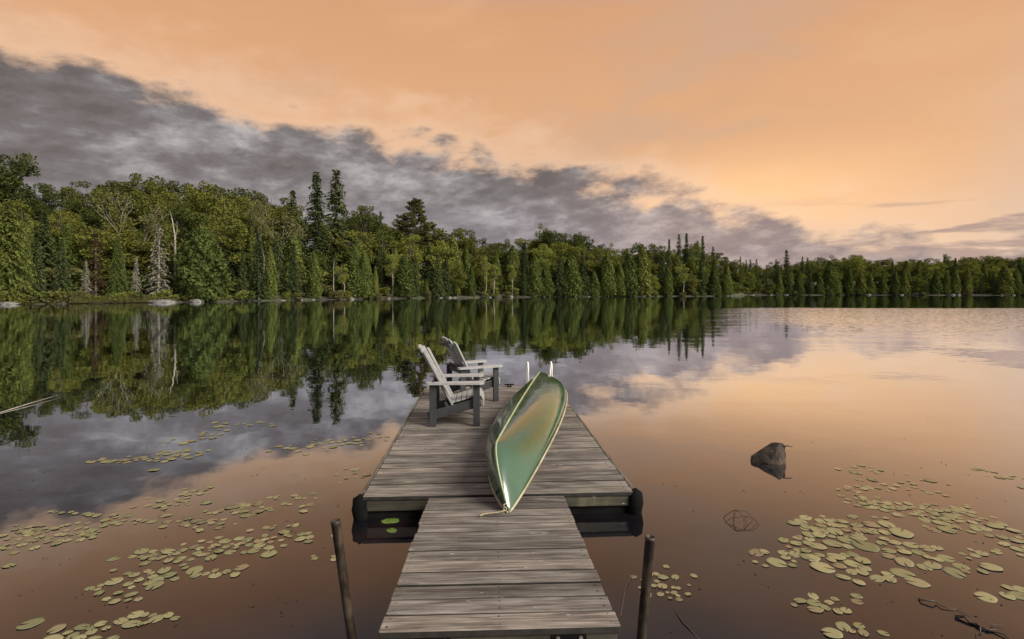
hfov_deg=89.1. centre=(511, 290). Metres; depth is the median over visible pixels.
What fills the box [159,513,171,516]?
lily pad
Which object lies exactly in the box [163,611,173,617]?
lily pad
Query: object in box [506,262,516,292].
birch tree
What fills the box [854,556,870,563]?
lily pad
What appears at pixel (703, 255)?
spruce tree
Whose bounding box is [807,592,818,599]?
lily pad
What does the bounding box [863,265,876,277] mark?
broadleaf tree
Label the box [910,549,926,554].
lily pad
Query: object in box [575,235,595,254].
broadleaf tree
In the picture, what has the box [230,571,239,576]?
lily pad
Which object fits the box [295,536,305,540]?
lily pad
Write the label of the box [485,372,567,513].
canoe
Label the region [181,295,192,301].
shrub
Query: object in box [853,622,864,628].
lily pad
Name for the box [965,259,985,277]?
broadleaf tree
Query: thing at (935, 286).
cedar tree
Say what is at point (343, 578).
mooring pipe
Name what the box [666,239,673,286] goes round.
spruce tree
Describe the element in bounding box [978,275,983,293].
spruce tree
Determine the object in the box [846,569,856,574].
lily pad
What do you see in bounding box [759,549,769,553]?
lily pad
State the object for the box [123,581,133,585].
lily pad
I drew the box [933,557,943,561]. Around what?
lily pad
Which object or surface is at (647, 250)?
broadleaf tree
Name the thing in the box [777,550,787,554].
lily pad
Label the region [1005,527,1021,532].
lily pad
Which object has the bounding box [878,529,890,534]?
lily pad
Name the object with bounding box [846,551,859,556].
lily pad
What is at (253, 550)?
lily pad
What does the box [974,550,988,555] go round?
lily pad
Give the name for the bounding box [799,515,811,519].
lily pad
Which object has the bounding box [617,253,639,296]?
cedar tree
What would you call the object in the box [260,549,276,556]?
lily pad
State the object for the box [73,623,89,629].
lily pad
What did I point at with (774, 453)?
rock
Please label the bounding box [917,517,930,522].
lily pad
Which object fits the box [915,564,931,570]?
lily pad
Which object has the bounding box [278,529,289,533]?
lily pad
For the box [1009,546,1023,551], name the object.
lily pad
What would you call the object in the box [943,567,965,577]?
lily pad
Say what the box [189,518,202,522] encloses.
lily pad
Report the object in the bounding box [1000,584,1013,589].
lily pad
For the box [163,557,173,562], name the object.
lily pad
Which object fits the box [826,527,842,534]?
lily pad
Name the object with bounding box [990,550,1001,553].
lily pad
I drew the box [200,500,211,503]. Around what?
lily pad
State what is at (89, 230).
spruce tree
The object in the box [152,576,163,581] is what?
lily pad
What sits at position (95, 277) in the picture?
dead spruce tree
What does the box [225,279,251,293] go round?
shrub
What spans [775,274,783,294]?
cedar tree
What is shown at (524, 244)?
spruce tree
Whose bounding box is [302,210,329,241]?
broadleaf tree
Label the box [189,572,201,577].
lily pad
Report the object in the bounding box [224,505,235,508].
lily pad
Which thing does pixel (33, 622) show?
lily pad
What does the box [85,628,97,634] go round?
lily pad
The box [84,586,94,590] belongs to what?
lily pad
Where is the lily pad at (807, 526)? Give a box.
[800,524,811,528]
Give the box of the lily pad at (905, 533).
[888,527,913,537]
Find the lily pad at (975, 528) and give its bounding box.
[969,526,982,530]
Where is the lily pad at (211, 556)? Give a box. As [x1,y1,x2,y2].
[205,554,216,559]
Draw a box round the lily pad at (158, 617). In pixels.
[147,614,163,622]
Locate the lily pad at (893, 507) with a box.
[888,505,902,509]
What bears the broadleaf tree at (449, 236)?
on the hills
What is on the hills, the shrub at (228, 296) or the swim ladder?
the shrub at (228, 296)
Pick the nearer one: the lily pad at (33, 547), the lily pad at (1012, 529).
the lily pad at (33, 547)
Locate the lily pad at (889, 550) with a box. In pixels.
[881,548,896,552]
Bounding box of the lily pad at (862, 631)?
[858,629,868,636]
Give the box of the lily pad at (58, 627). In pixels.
[47,623,65,633]
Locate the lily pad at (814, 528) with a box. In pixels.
[809,526,828,533]
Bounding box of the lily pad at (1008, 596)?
[998,591,1015,599]
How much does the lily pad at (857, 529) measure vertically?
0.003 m
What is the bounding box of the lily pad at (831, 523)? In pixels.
[826,522,836,526]
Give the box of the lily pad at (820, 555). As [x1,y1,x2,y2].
[813,553,824,556]
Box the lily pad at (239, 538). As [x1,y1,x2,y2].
[233,536,244,539]
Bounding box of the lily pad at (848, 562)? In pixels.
[842,559,860,566]
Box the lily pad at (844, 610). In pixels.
[839,607,851,612]
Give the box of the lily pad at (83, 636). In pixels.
[73,634,86,638]
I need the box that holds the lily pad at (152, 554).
[147,553,157,556]
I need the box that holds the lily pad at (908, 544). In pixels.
[902,541,918,547]
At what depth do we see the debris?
3.56 m
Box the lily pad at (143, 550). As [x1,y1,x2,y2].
[133,548,148,553]
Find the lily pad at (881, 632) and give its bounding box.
[876,630,888,635]
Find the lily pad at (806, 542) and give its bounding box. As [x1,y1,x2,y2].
[802,540,814,545]
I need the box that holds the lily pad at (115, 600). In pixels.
[108,598,120,603]
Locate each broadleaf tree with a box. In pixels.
[0,151,40,217]
[0,199,49,230]
[1,206,23,220]
[10,187,50,219]
[12,200,36,220]
[26,183,66,220]
[26,198,59,226]
[33,221,55,249]
[36,210,91,259]
[45,207,88,241]
[55,186,90,218]
[61,181,119,219]
[67,196,109,242]
[67,222,139,278]
[73,219,98,246]
[86,189,171,276]
[87,187,136,226]
[90,180,141,217]
[97,213,157,242]
[97,218,160,290]
[112,193,152,227]
[118,173,167,214]
[122,181,178,235]
[139,215,170,245]
[139,223,181,283]
[149,179,183,203]
[149,191,203,237]
[157,202,195,248]
[176,183,215,204]
[176,202,231,259]
[182,180,229,225]
[187,184,255,226]
[187,213,249,270]
[198,192,250,257]
[204,196,249,262]
[228,216,280,266]
[230,196,273,247]
[234,187,269,213]
[242,198,306,277]
[252,192,290,227]
[253,206,299,247]
[263,234,286,263]
[279,205,304,233]
[279,212,310,249]
[299,251,326,272]
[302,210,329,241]
[312,223,328,246]
[322,204,360,242]
[322,232,348,269]
[337,217,363,251]
[343,230,377,265]
[346,212,389,234]
[352,205,381,252]
[365,223,395,264]
[367,234,398,280]
[383,252,402,290]
[385,234,415,263]
[390,224,402,253]
[398,235,423,278]
[399,234,426,274]
[415,234,443,276]
[420,221,448,243]
[425,241,456,286]
[434,238,446,268]
[439,240,468,255]
[441,233,469,242]
[449,263,467,296]
[451,228,477,250]
[457,237,478,260]
[461,240,484,282]
[474,256,493,286]
[477,238,495,254]
[477,249,501,273]
[483,243,520,284]
[485,242,503,264]
[499,250,518,281]
[500,238,509,250]
[514,238,532,259]
[516,249,529,275]
[527,238,538,270]
[528,224,547,243]
[529,243,553,266]
[530,245,557,280]
[531,230,565,252]
[539,233,569,246]
[544,242,575,279]
[547,230,561,259]
[549,256,566,287]
[555,233,587,256]
[564,243,587,255]
[566,232,583,248]
[573,246,596,284]
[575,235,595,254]
[585,248,616,283]
[585,252,600,273]
[595,244,606,250]
[600,250,620,279]
[604,242,620,260]
[613,249,624,267]
[621,250,634,259]
[622,242,643,263]
[636,244,660,265]
[648,245,667,276]
[648,253,659,278]
[649,275,660,294]
[664,253,675,269]
[676,249,700,264]
[681,242,701,261]
[684,255,705,285]
[684,271,700,293]
[705,252,728,274]
[705,254,719,279]
[718,271,731,282]
[721,259,739,280]
[732,268,744,293]
[741,264,755,272]
[744,272,756,283]
[744,276,754,293]
[753,267,765,283]
[755,280,762,293]
[764,268,775,283]
[766,279,775,291]
[767,261,781,269]
[781,264,794,277]
[783,272,794,288]
[790,261,806,268]
[791,266,800,277]
[800,261,817,277]
[801,274,807,291]
[803,262,821,285]
[811,262,825,284]
[813,257,827,269]
[832,257,845,272]
[835,265,846,282]
[839,258,853,269]
[847,256,866,284]
[848,254,866,281]
[850,256,872,271]
[852,267,868,283]
[863,259,878,264]
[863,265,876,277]
[872,259,889,269]
[873,265,890,285]
[873,266,890,284]
[883,258,894,269]
[885,261,911,281]
[909,264,915,279]
[909,274,926,294]
[910,258,934,277]
[911,262,938,282]
[923,266,943,286]
[934,262,949,274]
[939,272,950,289]
[940,256,959,276]
[943,254,949,264]
[957,258,969,276]
[957,270,965,285]
[958,257,977,267]
[959,263,969,277]
[962,260,981,275]
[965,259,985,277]
[968,267,984,292]
[978,264,993,279]
[981,255,1000,264]
[988,258,1007,267]
[988,266,1000,285]
[989,261,1007,275]
[1002,260,1022,273]
[1003,257,1022,268]
[1009,268,1014,281]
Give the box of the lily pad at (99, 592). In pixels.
[93,590,104,595]
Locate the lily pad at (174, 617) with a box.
[170,616,179,619]
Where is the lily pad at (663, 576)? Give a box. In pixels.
[657,574,667,578]
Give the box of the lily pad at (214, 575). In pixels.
[208,572,221,577]
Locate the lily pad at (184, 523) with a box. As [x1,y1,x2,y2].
[178,521,189,525]
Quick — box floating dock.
[351,385,643,521]
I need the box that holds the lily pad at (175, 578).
[170,576,179,580]
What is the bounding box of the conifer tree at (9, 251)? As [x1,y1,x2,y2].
[0,199,44,303]
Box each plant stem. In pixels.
[620,559,641,615]
[674,610,698,638]
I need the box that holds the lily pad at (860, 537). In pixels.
[849,534,867,540]
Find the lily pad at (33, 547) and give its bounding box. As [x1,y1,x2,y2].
[29,545,40,549]
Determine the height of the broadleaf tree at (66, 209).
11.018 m
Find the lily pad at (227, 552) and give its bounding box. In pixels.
[223,550,235,554]
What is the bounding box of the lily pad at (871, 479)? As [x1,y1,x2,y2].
[866,477,878,480]
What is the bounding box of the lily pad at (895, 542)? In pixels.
[887,540,901,544]
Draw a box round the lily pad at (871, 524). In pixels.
[861,521,880,526]
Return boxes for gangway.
[379,496,620,638]
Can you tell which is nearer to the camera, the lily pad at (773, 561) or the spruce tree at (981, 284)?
the lily pad at (773, 561)
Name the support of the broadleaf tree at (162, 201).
on the hills
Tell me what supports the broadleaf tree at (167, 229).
on the hills
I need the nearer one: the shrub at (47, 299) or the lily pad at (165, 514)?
the lily pad at (165, 514)
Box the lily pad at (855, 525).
[850,523,862,526]
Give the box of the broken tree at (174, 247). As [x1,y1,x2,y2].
[170,212,177,294]
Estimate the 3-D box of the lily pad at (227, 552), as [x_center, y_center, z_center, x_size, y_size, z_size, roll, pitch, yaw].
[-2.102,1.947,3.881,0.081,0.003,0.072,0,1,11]
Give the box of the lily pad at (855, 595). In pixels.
[850,593,862,598]
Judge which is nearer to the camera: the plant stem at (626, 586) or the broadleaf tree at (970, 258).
the plant stem at (626, 586)
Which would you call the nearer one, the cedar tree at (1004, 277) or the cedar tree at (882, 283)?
the cedar tree at (1004, 277)
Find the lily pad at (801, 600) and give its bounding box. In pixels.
[793,597,805,602]
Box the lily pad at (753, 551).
[748,548,763,556]
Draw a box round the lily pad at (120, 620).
[113,617,128,623]
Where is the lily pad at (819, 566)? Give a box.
[809,561,834,572]
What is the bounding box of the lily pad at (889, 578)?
[882,575,896,582]
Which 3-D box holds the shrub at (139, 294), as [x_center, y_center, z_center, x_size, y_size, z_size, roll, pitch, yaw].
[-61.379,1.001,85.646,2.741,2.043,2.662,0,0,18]
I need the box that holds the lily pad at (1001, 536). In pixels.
[994,534,1007,538]
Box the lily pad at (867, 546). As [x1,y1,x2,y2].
[850,540,879,551]
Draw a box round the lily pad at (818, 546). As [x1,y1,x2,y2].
[810,543,826,548]
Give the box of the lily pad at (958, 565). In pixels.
[951,562,969,569]
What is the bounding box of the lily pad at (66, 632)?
[62,630,72,634]
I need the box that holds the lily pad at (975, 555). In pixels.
[968,553,980,557]
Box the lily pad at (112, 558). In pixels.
[106,556,120,560]
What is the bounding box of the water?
[0,295,1023,638]
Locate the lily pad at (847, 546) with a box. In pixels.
[841,544,853,548]
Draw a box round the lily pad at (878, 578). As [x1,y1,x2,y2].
[869,575,884,581]
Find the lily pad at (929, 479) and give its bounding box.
[923,478,937,481]
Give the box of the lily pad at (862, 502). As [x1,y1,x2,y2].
[857,501,868,504]
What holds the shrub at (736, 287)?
on the hills
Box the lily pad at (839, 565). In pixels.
[832,562,846,568]
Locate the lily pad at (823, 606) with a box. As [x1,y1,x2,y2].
[820,604,830,609]
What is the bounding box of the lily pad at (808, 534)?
[801,531,814,537]
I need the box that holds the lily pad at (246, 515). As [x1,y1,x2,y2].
[239,513,251,516]
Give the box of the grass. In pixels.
[70,292,151,303]
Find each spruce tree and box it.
[31,210,59,278]
[32,242,50,299]
[50,238,73,299]
[79,227,97,292]
[80,261,93,298]
[82,230,109,295]
[94,202,111,263]
[131,257,141,291]
[137,213,160,285]
[142,224,173,298]
[172,228,193,273]
[225,223,250,280]
[235,251,249,299]
[247,233,269,300]
[272,243,280,281]
[273,233,286,293]
[280,190,309,268]
[283,211,297,266]
[283,243,304,299]
[301,171,335,276]
[319,169,352,275]
[330,255,339,290]
[376,252,383,292]
[377,211,383,271]
[412,256,421,296]
[421,246,436,293]
[429,254,446,297]
[440,257,452,297]
[518,242,530,288]
[520,246,530,286]
[521,267,527,295]
[553,254,567,296]
[577,251,591,295]
[657,252,665,294]
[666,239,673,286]
[675,234,683,271]
[682,233,690,278]
[695,241,700,288]
[696,261,706,295]
[699,235,708,288]
[738,256,743,286]
[742,260,747,286]
[755,259,760,290]
[761,273,765,292]
[764,265,768,288]
[772,265,783,292]
[773,259,776,283]
[781,250,791,288]
[786,272,792,294]
[800,257,805,291]
[805,257,809,279]
[805,268,814,294]
[888,261,894,285]
[922,272,929,294]
[951,258,960,275]
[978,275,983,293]
[989,271,997,294]
[1017,260,1023,291]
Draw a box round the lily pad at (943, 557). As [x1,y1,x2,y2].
[935,554,954,561]
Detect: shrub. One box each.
[0,289,11,301]
[3,290,24,302]
[13,294,29,303]
[25,296,40,303]
[33,268,81,294]
[36,291,60,302]
[42,290,62,303]
[44,265,83,289]
[50,288,69,302]
[51,270,105,297]
[62,290,88,303]
[73,276,110,295]
[92,295,102,302]
[97,280,133,295]
[103,293,114,299]
[108,292,125,301]
[111,274,148,290]
[121,289,135,302]
[132,291,148,302]
[134,280,164,294]
[147,271,183,293]
[148,285,174,294]
[149,288,172,299]
[167,294,179,300]
[175,278,206,297]
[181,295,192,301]
[210,277,241,293]
[222,294,231,300]
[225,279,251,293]
[232,289,248,300]
[233,281,261,294]
[243,291,256,300]
[272,282,288,294]
[282,291,290,299]
[283,278,305,291]
[290,283,309,296]
[291,292,304,299]
[307,266,336,285]
[321,284,336,296]
[323,275,340,288]
[327,290,344,298]
[336,284,351,290]
[338,290,351,298]
[364,291,374,298]
[372,273,396,288]
[374,293,382,298]
[378,286,389,295]
[405,279,424,293]
[422,291,430,297]
[460,286,476,294]
[474,274,481,288]
[479,286,491,293]
[487,285,499,294]
[504,284,519,294]
[504,291,512,296]
[652,290,659,296]
[673,283,688,294]
[690,290,698,295]
[733,284,740,293]
[740,287,749,292]
[975,286,989,292]
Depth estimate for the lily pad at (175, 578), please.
3.52 m
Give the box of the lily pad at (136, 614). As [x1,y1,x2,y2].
[127,610,143,617]
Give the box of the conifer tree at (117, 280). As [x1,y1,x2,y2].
[105,237,130,294]
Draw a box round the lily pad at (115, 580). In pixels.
[104,577,123,584]
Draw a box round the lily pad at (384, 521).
[381,518,394,522]
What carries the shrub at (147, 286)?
on the hills
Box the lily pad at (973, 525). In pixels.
[968,523,979,527]
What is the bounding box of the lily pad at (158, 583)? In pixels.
[145,580,163,589]
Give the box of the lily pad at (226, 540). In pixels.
[218,538,230,542]
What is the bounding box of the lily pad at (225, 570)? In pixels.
[222,569,230,573]
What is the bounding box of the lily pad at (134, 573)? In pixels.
[128,572,139,576]
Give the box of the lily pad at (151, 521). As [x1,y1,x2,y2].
[146,519,158,522]
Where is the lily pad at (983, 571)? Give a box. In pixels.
[976,568,988,573]
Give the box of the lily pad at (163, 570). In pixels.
[157,566,170,572]
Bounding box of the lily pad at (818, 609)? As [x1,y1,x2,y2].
[807,605,823,612]
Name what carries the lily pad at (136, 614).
on the water
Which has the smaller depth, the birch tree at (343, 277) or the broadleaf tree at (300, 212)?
the birch tree at (343, 277)
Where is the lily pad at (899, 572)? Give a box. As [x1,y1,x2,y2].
[888,568,915,578]
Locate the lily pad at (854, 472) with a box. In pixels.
[849,470,862,474]
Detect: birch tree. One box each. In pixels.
[334,264,349,296]
[385,249,399,295]
[479,257,490,296]
[487,264,500,296]
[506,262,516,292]
[673,264,689,294]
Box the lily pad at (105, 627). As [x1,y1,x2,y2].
[101,625,110,629]
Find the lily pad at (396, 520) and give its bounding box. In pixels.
[388,518,398,522]
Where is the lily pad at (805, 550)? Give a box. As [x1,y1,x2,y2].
[800,548,810,552]
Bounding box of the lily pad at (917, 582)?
[903,578,930,587]
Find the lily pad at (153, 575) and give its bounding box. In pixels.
[147,574,157,578]
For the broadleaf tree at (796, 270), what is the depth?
273.41 m
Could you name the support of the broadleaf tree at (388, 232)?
on the hills
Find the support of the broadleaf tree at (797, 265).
on the hills
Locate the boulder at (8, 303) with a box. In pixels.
[0,301,19,304]
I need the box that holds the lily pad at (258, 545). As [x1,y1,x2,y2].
[253,542,265,547]
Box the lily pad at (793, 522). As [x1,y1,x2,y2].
[787,520,799,524]
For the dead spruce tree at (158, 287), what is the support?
on the hills
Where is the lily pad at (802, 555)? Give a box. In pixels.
[799,553,815,559]
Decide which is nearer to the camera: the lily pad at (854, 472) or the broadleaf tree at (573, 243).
the lily pad at (854, 472)
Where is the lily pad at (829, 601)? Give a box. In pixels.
[824,600,833,604]
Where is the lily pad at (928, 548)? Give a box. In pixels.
[918,544,934,551]
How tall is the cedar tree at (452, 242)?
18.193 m
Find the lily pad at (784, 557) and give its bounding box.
[780,555,790,558]
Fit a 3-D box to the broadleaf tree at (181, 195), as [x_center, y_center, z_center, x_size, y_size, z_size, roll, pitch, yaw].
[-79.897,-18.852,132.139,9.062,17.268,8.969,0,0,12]
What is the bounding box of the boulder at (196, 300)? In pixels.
[189,299,204,301]
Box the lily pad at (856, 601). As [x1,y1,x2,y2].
[850,598,862,604]
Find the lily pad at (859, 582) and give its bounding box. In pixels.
[852,579,865,584]
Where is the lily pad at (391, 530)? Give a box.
[386,528,396,532]
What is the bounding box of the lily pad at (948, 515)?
[940,513,957,518]
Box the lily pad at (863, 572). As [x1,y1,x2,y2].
[855,568,868,574]
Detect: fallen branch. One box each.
[0,395,57,412]
[918,597,969,612]
[955,615,1009,638]
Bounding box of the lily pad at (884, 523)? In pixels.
[877,520,894,527]
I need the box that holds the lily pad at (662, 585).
[656,583,666,588]
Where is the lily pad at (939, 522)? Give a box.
[930,520,947,524]
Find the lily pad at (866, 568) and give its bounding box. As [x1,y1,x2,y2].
[857,565,871,570]
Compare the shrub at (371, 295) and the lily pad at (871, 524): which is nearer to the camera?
the lily pad at (871, 524)
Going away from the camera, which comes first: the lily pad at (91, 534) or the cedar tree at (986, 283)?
the lily pad at (91, 534)
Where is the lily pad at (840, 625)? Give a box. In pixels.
[835,621,850,630]
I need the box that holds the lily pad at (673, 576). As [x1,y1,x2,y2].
[671,574,678,578]
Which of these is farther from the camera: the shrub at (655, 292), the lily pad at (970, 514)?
the shrub at (655, 292)
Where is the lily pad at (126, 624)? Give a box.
[121,619,139,627]
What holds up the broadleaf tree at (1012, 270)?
on the hills
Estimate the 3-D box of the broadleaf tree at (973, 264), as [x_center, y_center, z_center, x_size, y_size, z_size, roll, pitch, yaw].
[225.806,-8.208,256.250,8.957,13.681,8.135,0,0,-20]
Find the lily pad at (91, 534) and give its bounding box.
[85,532,96,536]
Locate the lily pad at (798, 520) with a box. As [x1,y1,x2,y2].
[793,518,806,523]
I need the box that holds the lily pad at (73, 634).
[66,631,78,638]
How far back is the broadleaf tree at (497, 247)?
178.47 m
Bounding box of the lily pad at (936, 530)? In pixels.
[927,528,941,532]
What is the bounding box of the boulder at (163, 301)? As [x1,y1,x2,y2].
[147,299,176,302]
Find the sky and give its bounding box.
[0,0,1023,284]
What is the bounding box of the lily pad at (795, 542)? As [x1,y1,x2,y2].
[789,541,801,544]
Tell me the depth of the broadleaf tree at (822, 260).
281.98 m
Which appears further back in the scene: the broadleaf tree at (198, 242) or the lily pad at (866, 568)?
the broadleaf tree at (198, 242)
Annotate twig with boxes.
[723,509,758,524]
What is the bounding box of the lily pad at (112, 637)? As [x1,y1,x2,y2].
[106,635,119,638]
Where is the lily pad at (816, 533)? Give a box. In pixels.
[812,531,825,536]
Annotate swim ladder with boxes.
[526,361,552,382]
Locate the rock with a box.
[750,442,785,464]
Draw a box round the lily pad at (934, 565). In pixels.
[922,561,941,568]
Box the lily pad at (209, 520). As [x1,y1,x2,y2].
[206,518,216,522]
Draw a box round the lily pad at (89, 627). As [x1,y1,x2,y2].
[85,625,94,629]
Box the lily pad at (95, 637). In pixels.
[87,635,101,638]
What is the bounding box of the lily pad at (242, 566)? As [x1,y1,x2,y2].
[234,564,248,569]
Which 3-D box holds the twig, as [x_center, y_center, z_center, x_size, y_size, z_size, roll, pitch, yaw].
[1.925,1.918,4.392,0.295,0.120,0.172,0,0,0]
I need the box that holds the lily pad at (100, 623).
[94,620,107,626]
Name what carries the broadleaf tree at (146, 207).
on the hills
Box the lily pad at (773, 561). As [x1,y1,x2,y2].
[766,557,786,566]
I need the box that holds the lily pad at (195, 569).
[185,565,202,574]
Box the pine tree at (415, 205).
[391,198,446,248]
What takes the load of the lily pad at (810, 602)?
on the water
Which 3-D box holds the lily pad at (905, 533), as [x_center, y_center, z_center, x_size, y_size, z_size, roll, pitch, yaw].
[3.133,1.944,4.194,0.190,0.006,0.169,1,-1,-45]
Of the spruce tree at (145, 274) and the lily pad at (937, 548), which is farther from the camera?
the spruce tree at (145, 274)
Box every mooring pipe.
[330,518,356,638]
[636,534,655,638]
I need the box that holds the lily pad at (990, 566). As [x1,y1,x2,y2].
[978,562,1002,570]
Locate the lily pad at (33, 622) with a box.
[16,617,44,628]
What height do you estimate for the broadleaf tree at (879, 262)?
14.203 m
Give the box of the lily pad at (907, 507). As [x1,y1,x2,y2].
[900,505,912,508]
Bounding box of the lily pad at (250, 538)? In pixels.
[242,536,253,541]
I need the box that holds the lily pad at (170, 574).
[162,571,176,577]
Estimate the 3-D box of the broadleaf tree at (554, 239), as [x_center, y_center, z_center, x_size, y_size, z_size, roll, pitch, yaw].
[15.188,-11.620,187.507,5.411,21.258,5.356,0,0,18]
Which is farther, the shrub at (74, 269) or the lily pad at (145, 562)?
the shrub at (74, 269)
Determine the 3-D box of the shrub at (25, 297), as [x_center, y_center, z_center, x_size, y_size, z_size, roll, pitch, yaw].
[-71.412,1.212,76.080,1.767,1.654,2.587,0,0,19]
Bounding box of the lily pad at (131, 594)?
[124,591,137,596]
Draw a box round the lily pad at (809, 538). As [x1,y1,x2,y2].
[804,536,814,540]
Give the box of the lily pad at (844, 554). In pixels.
[839,552,849,556]
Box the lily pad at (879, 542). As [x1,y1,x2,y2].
[875,540,886,544]
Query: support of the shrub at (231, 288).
on the hills
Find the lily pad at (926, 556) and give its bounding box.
[922,554,932,558]
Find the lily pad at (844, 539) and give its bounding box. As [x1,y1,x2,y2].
[836,536,854,543]
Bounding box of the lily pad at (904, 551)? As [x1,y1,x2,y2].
[896,549,911,553]
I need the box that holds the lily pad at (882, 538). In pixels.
[878,536,888,539]
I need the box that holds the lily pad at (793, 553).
[788,550,799,556]
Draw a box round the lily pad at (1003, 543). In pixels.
[998,541,1009,545]
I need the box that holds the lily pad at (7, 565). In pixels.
[1,563,16,567]
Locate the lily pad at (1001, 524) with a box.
[993,521,1007,525]
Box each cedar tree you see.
[11,220,34,296]
[13,217,41,267]
[46,225,85,271]
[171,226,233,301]
[211,247,228,299]
[245,227,262,291]
[261,246,278,298]
[282,232,308,290]
[305,254,322,298]
[342,244,364,297]
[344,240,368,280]
[358,253,374,297]
[372,266,378,297]
[390,256,415,297]
[422,279,428,297]
[441,235,463,294]
[458,245,476,290]
[467,265,476,296]
[489,252,503,292]
[503,245,521,291]
[526,256,544,296]
[539,267,556,296]
[561,254,585,296]
[587,271,600,296]
[597,254,616,296]
[614,263,627,295]
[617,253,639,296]
[632,246,653,296]
[661,267,673,295]
[672,256,686,294]
[705,279,709,294]
[708,258,721,295]
[719,274,733,295]
[722,263,733,289]
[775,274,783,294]
[793,270,804,294]
[814,276,824,294]
[820,261,842,294]
[841,266,848,292]
[843,265,854,294]
[854,271,867,294]
[866,272,875,293]
[878,272,888,294]
[890,269,900,294]
[899,269,911,294]
[901,260,912,285]
[914,261,922,291]
[929,269,943,294]
[941,272,951,294]
[951,267,961,293]
[961,269,972,294]
[979,263,990,287]
[995,265,1015,294]
[1011,269,1023,293]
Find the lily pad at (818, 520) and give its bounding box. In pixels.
[814,518,825,523]
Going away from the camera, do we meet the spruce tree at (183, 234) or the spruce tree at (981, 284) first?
the spruce tree at (183, 234)
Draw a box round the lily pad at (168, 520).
[161,519,173,523]
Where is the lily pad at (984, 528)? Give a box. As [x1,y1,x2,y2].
[979,526,991,530]
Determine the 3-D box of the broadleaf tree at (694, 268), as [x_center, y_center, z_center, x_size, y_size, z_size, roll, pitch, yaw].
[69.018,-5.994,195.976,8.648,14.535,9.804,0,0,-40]
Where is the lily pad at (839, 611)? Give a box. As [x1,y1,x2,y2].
[832,607,842,613]
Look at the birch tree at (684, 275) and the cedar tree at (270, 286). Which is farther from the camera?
the birch tree at (684, 275)
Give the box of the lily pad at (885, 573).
[880,571,893,576]
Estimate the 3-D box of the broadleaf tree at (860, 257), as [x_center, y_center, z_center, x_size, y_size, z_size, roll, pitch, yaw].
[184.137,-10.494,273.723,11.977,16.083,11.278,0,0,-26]
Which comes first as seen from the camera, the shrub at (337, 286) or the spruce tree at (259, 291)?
the spruce tree at (259, 291)
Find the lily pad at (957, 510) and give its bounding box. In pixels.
[949,508,966,512]
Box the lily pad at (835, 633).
[821,627,842,637]
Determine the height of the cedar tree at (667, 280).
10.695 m
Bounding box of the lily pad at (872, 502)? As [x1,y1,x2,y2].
[867,501,877,504]
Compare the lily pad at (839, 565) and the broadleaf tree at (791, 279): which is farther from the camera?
the broadleaf tree at (791, 279)
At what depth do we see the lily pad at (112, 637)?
2.92 m
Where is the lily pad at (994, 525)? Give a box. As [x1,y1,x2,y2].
[984,522,1004,527]
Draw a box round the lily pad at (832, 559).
[826,557,835,561]
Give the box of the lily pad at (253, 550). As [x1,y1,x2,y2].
[246,547,260,552]
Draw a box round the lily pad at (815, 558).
[805,554,820,561]
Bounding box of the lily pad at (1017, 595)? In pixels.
[1007,591,1023,599]
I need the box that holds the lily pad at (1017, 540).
[1008,537,1023,542]
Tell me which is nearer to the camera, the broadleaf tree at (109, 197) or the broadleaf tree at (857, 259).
the broadleaf tree at (109, 197)
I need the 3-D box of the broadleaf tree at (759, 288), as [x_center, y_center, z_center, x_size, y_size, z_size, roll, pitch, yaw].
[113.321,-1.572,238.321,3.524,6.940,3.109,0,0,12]
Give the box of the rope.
[479,503,506,515]
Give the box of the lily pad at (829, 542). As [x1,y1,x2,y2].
[821,539,841,546]
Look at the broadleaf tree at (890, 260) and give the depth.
287.17 m
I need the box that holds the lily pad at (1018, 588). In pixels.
[1011,585,1023,592]
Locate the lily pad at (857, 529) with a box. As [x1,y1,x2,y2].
[852,527,867,532]
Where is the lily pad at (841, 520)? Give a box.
[836,519,848,522]
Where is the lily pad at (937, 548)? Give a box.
[930,545,942,549]
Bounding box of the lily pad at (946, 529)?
[936,526,956,532]
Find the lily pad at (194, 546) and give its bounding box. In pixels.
[188,544,199,548]
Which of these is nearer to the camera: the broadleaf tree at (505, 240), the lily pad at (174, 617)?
the lily pad at (174, 617)
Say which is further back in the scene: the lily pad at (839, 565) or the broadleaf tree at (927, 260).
the broadleaf tree at (927, 260)
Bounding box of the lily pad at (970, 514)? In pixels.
[964,513,976,516]
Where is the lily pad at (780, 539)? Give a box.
[778,537,787,541]
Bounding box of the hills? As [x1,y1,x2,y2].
[24,248,1022,303]
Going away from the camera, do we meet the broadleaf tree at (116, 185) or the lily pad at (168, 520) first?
the lily pad at (168, 520)
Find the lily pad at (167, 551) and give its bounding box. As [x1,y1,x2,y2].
[161,548,174,553]
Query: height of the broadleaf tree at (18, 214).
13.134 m
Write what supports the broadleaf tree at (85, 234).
on the hills
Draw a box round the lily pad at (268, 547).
[263,545,273,549]
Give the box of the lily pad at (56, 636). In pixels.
[43,634,63,638]
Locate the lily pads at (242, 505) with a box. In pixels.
[3,421,1023,632]
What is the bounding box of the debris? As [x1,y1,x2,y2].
[19,439,1013,634]
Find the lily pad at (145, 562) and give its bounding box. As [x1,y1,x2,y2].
[139,561,150,565]
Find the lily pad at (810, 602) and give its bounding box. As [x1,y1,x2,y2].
[806,599,820,605]
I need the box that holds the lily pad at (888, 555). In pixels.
[881,553,894,558]
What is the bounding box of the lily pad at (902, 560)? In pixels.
[894,557,913,566]
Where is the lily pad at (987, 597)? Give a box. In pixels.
[973,591,997,602]
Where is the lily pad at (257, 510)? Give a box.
[251,509,264,512]
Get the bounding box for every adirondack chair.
[417,344,483,426]
[438,336,502,400]
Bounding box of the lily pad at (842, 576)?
[835,573,850,579]
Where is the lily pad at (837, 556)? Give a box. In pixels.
[826,553,845,559]
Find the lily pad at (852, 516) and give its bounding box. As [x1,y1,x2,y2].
[847,514,856,518]

